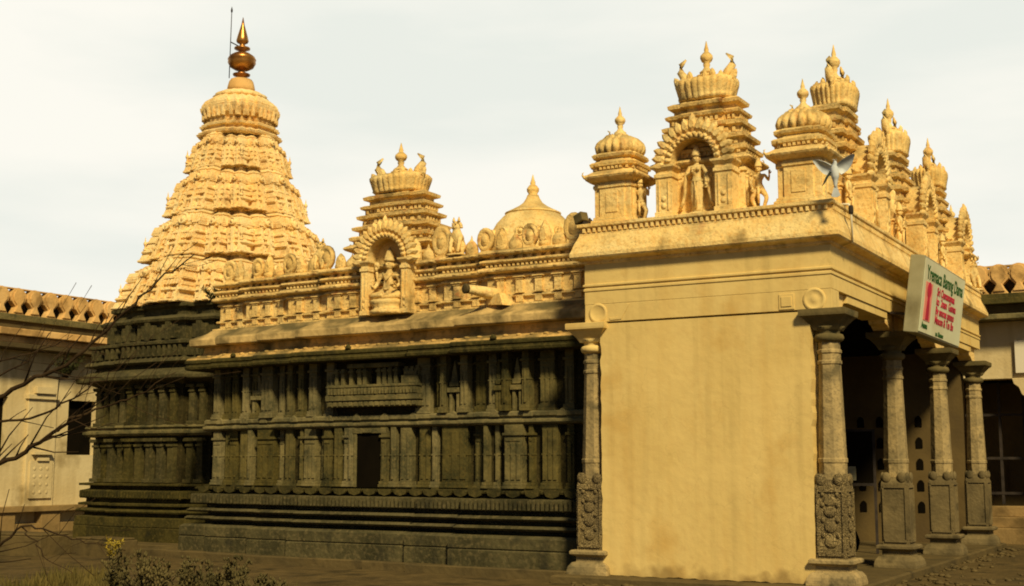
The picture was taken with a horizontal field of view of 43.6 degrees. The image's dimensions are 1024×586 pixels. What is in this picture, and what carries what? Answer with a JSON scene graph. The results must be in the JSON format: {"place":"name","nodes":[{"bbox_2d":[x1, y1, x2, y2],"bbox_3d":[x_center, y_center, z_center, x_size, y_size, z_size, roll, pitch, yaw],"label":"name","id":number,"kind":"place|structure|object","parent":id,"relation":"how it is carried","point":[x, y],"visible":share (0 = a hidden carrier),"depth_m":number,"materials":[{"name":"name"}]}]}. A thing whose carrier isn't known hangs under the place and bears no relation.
{"place":"outdoors","nodes":[
{"label":"outdoors","id":0,"kind":"place"},
{"bbox_2d":[71,535,177,548],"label":"pavement","id":1,"kind":"structure","parent":0,"point":[146,545],"depth_m":26.15,"materials":[{"name":"stone"}]},
{"bbox_2d":[73,8,317,542],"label":"temple tower","id":2,"kind":"structure","parent":1,"relation":"on","point":[236,196],"depth_m":28.37,"materials":[{"name":"stone"}]},
{"bbox_2d":[50,353,84,377],"bbox_3d":[-9.955,1.639,28.753,0.790,0.608,1.099,0,-8,1],"label":"roof shrub","id":3,"kind":"object","parent":2,"relation":"on","point":[70,368],"visible":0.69,"depth_m":28.69,"materials":[{"name":"green plant"}]},
{"bbox_2d":[201,284,221,310],"bbox_3d":[-5.971,0.083,26.303,0.720,0.540,1.015,-4,-9,30],"label":"roof shrub","id":4,"kind":"object","parent":2,"relation":"on","point":[209,294],"visible":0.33,"depth_m":26.24,"materials":[{"name":"green plant"}]},
{"bbox_2d":[0,563,297,585],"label":"grass","id":5,"kind":"structure","parent":0,"point":[60,578],"depth_m":17.79,"materials":[{"name":"green plant"}]},
{"bbox_2d":[141,546,565,579],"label":"pavement","id":6,"kind":"structure","parent":0,"point":[445,569],"depth_m":20.96,"materials":[{"name":"grey stone"}]},
{"bbox_2d":[178,212,818,570],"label":"temple hall","id":7,"kind":"structure","parent":6,"relation":"on","point":[439,420],"depth_m":21.95,"materials":[{"name":"stone"}]},
{"bbox_2d":[311,238,325,271],"bbox_3d":[-3.526,-0.696,23.736,0.298,0.637,0.297,-3,-8,20],"label":"statue","id":8,"kind":"object","parent":7,"relation":"on","point":[319,252],"visible":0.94,"depth_m":23.65,"materials":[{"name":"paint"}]},
{"bbox_2d":[352,428,390,486],"bbox_3d":[-2.432,2.863,22.265,0.720,1.017,0.270,-4,-9,30],"label":"doorway","id":9,"kind":"structure","parent":7,"relation":"in","point":[367,441],"depth_m":22.22,"materials":[{"name":"stone"}]},
{"bbox_2d":[369,247,403,315],"bbox_3d":[-2.179,-0.220,22.434,0.705,1.202,0.529,-4,-9,30],"label":"statue","id":10,"kind":"object","parent":7,"relation":"on","point":[385,300],"visible":0.95,"depth_m":22.35,"materials":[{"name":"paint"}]},
{"bbox_2d":[343,143,452,259],"bbox_3d":[-2.051,-1.392,23.744,1.903,2.834,1.173,-4,-9,30],"label":"roof shrine","id":11,"kind":"object","parent":7,"relation":"on","point":[402,194],"visible":0.34,"depth_m":23.45,"materials":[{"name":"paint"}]},
{"bbox_2d":[446,217,465,255],"bbox_3d":[-0.922,-0.959,21.905,0.315,0.672,0.314,-4,-9,30],"label":"statue","id":12,"kind":"object","parent":7,"relation":"on","point":[456,241],"visible":0.99,"depth_m":21.82,"materials":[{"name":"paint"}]},
{"bbox_2d":[462,284,512,304],"bbox_3d":[-0.375,0.035,20.944,0.798,0.341,0.465,6,-10,-40],"label":"water spout","id":13,"kind":"object","parent":7,"relation":"attached to","point":[494,296],"visible":0.98,"depth_m":20.92,"materials":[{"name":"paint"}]},
{"bbox_2d":[491,175,568,250],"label":"roof dome","id":14,"kind":"structure","parent":7,"relation":"on","point":[532,208],"depth_m":22.29,"materials":[{"name":"paint"}]},
{"bbox_2d":[0,530,1023,585],"bbox_3d":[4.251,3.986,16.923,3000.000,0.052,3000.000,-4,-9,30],"label":"ground","id":15,"kind":"structure","parent":0,"point":[1008,567],"depth_m":20.12,"materials":[{"name":"soil"}]},
{"bbox_2d":[0,531,71,556],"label":"stone slab","id":16,"kind":"structure","parent":15,"relation":"on","point":[49,546],"depth_m":24.25,"materials":[{"name":"grey stone"}]},
{"bbox_2d":[0,286,116,531],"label":"cloister wing","id":17,"kind":"structure","parent":15,"relation":"on","point":[45,487],"depth_m":33.10,"materials":[{"name":"beige paint"}]},
{"bbox_2d":[0,398,2,448],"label":"window","id":18,"kind":"structure","parent":17,"relation":"in","point":[1,400],"depth_m":32.38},
{"bbox_2d":[66,401,91,454],"bbox_3d":[-11.822,3.642,34.516,0.270,1.440,0.950,-4,-9,30],"label":"window","id":19,"kind":"structure","parent":17,"relation":"in","point":[75,442],"depth_m":34.49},
{"bbox_2d":[72,536,137,557],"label":"stone slab","id":20,"kind":"structure","parent":15,"relation":"on","point":[95,549],"depth_m":23.95,"materials":[{"name":"grey stone"}]},
{"bbox_2d":[103,537,123,558],"bbox_3d":[-7.162,4.574,23.018,0.374,0.463,0.495,0,-8,0],"label":"yellow plant","id":21,"kind":"object","parent":15,"relation":"on","point":[115,544],"visible":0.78,"depth_m":23.04,"materials":[{"name":"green plant"}]},
{"bbox_2d":[0,242,240,585],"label":"bare tree","id":22,"kind":"object","parent":15,"relation":"on","point":[47,437],"visible":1,"depth_m":8.95,"materials":[{"name":"brown plant"}]},
{"bbox_2d":[97,555,154,585],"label":"weed plant","id":23,"kind":"object","parent":15,"relation":"on","point":[115,577],"visible":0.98,"depth_m":12.73,"materials":[{"name":"green plant"}]},
{"bbox_2d":[110,547,168,585],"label":"weed plant","id":24,"kind":"object","parent":15,"relation":"on","point":[147,562],"visible":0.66,"depth_m":12.94,"materials":[{"name":"green plant"}]},
{"bbox_2d":[141,563,195,585],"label":"weed plant","id":25,"kind":"object","parent":15,"relation":"on","point":[161,574],"visible":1,"depth_m":12.87,"materials":[{"name":"green plant"}]},
{"bbox_2d":[163,555,212,585],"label":"weed plant","id":26,"kind":"object","parent":15,"relation":"on","point":[189,573],"visible":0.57,"depth_m":13.26,"materials":[{"name":"green plant"}]},
{"bbox_2d":[193,567,250,585],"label":"weed plant","id":27,"kind":"object","parent":15,"relation":"on","point":[216,578],"visible":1,"depth_m":12.88,"materials":[{"name":"green plant"}]},
{"bbox_2d":[222,554,264,585],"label":"weed plant","id":28,"kind":"object","parent":15,"relation":"on","point":[228,574],"visible":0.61,"depth_m":13.52,"materials":[{"name":"green plant"}]},
{"bbox_2d":[231,567,286,585],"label":"weed plant","id":29,"kind":"object","parent":15,"relation":"on","point":[271,581],"visible":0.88,"depth_m":13.23,"materials":[{"name":"green plant"}]},
{"bbox_2d":[963,263,1023,544],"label":"cloister wing","id":30,"kind":"structure","parent":15,"relation":"on","point":[1001,333],"depth_m":29.48,"materials":[{"name":"beige stone"}]},
{"bbox_2d":[0,0,1023,302],"label":"sky","id":31,"kind":"structure","parent":0,"point":[101,101],"materials":[{"name":"white"}]},
{"bbox_2d":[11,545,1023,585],"bbox_3d":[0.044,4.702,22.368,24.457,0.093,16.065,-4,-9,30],"label":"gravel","id":32,"kind":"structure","parent":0,"point":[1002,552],"depth_m":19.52,"materials":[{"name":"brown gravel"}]},
{"bbox_2d":[550,541,1006,585],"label":"pavement","id":33,"kind":"structure","parent":0,"point":[866,552],"depth_m":18.60,"materials":[{"name":"grey stone"}]},
{"bbox_2d":[565,198,1000,585],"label":"temple porch","id":34,"kind":"object","parent":33,"relation":"on","point":[719,418],"visible":0.91,"depth_m":18.36,"materials":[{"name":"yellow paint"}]},
{"bbox_2d":[573,211,588,224],"bbox_3d":[1.051,-1.123,19.478,0.144,0.207,0.207,6,-10,-40],"label":"floodlight","id":35,"kind":"object","parent":34,"relation":"on","point":[580,217],"visible":0.91,"depth_m":19.42,"materials":[{"name":"metal"}]},
{"bbox_2d":[582,107,655,222],"bbox_3d":[1.672,-1.946,19.710,0.920,1.899,0.920,-4,-9,30],"label":"roof turret","id":36,"kind":"object","parent":34,"relation":"on","point":[619,167],"visible":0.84,"depth_m":19.39,"materials":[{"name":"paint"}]},
{"bbox_2d":[636,178,650,217],"bbox_3d":[1.963,-1.419,19.307,0.321,0.748,0.159,-4,-9,30],"label":"statue","id":37,"kind":"object","parent":34,"relation":"on","point":[640,191],"visible":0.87,"depth_m":19.28,"materials":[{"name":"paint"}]},
{"bbox_2d":[679,144,714,212],"bbox_3d":[2.704,-1.661,18.730,0.576,1.053,0.226,-4,-9,30],"label":"statue","id":38,"kind":"object","parent":34,"relation":"on","point":[696,185],"visible":0.94,"depth_m":18.67,"materials":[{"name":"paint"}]},
{"bbox_2d":[650,41,768,216],"bbox_3d":[2.909,-2.458,19.196,1.560,2.778,1.245,-4,-9,30],"label":"roof shrine","id":39,"kind":"object","parent":34,"relation":"on","point":[710,117],"visible":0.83,"depth_m":18.84,"materials":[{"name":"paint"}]},
{"bbox_2d":[750,158,771,205],"bbox_3d":[3.585,-1.562,18.404,0.340,0.792,0.169,-4,-9,30],"label":"statue","id":40,"kind":"object","parent":34,"relation":"on","point":[759,189],"visible":0.88,"depth_m":18.39,"materials":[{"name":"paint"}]},
{"bbox_2d":[763,79,844,203],"bbox_3d":[4.175,-2.138,18.278,0.948,1.899,0.948,-4,-9,30],"label":"roof turret","id":41,"kind":"object","parent":34,"relation":"on","point":[803,134],"visible":0.77,"depth_m":17.95,"materials":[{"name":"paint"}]},
{"bbox_2d":[841,203,853,241],"bbox_3d":[4.670,-0.981,17.835,0.186,0.568,0.065,-4,-9,30],"label":"roof drainpipe","id":42,"kind":"object","parent":34,"relation":"attached to","point":[850,208],"visible":0.93,"depth_m":17.80,"materials":[{"name":"metal"}]},
{"bbox_2d":[844,168,855,211],"bbox_3d":[5.072,-1.493,19.255,0.188,0.880,0.378,-4,-9,30],"label":"statue","id":43,"kind":"object","parent":34,"relation":"on","point":[849,197],"visible":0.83,"depth_m":19.19,"materials":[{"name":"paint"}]},
{"bbox_2d":[810,45,892,234],"bbox_3d":[5.364,-2.480,20.812,1.307,3.251,1.560,-4,-9,30],"label":"roof shrine","id":44,"kind":"object","parent":34,"relation":"on","point":[835,97],"visible":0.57,"depth_m":20.51,"materials":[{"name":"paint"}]},
{"bbox_2d":[875,188,879,227],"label":"statue","id":45,"kind":"object","parent":34,"relation":"on","point":[877,211],"visible":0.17,"depth_m":20.38,"materials":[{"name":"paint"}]},
{"bbox_2d":[833,149,945,264],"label":"statues","id":46,"kind":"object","parent":34,"relation":"on","point":[842,192],"depth_m":22.02,"materials":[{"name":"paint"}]},
{"bbox_2d":[895,202,905,242],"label":"statue","id":47,"kind":"object","parent":34,"relation":"on","point":[900,225],"visible":0.81,"depth_m":21.93,"materials":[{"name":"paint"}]},
{"bbox_2d":[868,98,939,263],"bbox_3d":[7.164,-2.065,23.902,1.307,3.251,1.560,-4,-9,30],"label":"roof shrine","id":48,"kind":"object","parent":34,"relation":"on","point":[919,208],"visible":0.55,"depth_m":23.50,"materials":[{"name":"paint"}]},
{"bbox_2d":[887,254,964,347],"bbox_3d":[6.800,0.167,21.112,0.645,1.200,3.120,5,-4,31],"label":"signboard","id":49,"kind":"object","parent":34,"relation":"attached to","point":[934,303],"visible":1,"depth_m":20.33,"materials":[{"name":"metal"}]},
{"bbox_2d":[926,224,929,257],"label":"statue","id":50,"kind":"object","parent":34,"relation":"on","point":[927,242],"visible":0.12,"depth_m":23.46,"materials":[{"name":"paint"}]},
{"bbox_2d":[911,138,974,282],"bbox_3d":[8.864,-1.674,26.820,1.307,3.251,1.560,-4,-9,30],"label":"roof shrine","id":51,"kind":"object","parent":34,"relation":"on","point":[956,231],"visible":0.38,"depth_m":26.50,"materials":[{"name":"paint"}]},
{"bbox_2d":[939,234,947,268],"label":"statue","id":52,"kind":"object","parent":34,"relation":"on","point":[943,253],"visible":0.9,"depth_m":24.94,"materials":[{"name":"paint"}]},
{"bbox_2d":[949,205,978,272],"bbox_3d":[9.355,-0.945,27.170,0.920,1.899,0.920,-4,-9,30],"label":"roof turret","id":53,"kind":"object","parent":34,"relation":"on","point":[967,254],"visible":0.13,"depth_m":26.70,"materials":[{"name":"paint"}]},
{"bbox_2d":[968,257,983,290],"bbox_3d":[9.613,-0.396,26.760,0.331,0.708,0.330,4,-9,-30],"label":"statue","id":54,"kind":"object","parent":34,"relation":"on","point":[974,275],"visible":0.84,"depth_m":26.67,"materials":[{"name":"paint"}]},
{"bbox_2d":[845,429,878,553],"bbox_3d":[6.059,3.595,23.262,1.100,2.220,0.060,-2,-8,16],"label":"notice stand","id":55,"kind":"object","parent":33,"relation":"on","point":[861,456],"visible":0.44,"depth_m":23.23,"materials":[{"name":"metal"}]},
{"bbox_2d":[813,154,854,196],"bbox_3d":[4.306,-1.558,17.110,0.568,0.559,0.149,-4,-9,30],"label":"pigeon","id":56,"kind":"object","parent":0,"point":[835,169],"visible":1,"depth_m":17.10,"materials":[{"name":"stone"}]},
{"bbox_2d":[856,531,859,551],"bbox_3d":[5.512,4.129,21.529,0.660,0.700,0.660,-4,-9,30],"label":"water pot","id":57,"kind":"object","parent":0,"point":[857,542],"visible":0.06,"depth_m":21.34,"materials":[{"name":"black metal"}]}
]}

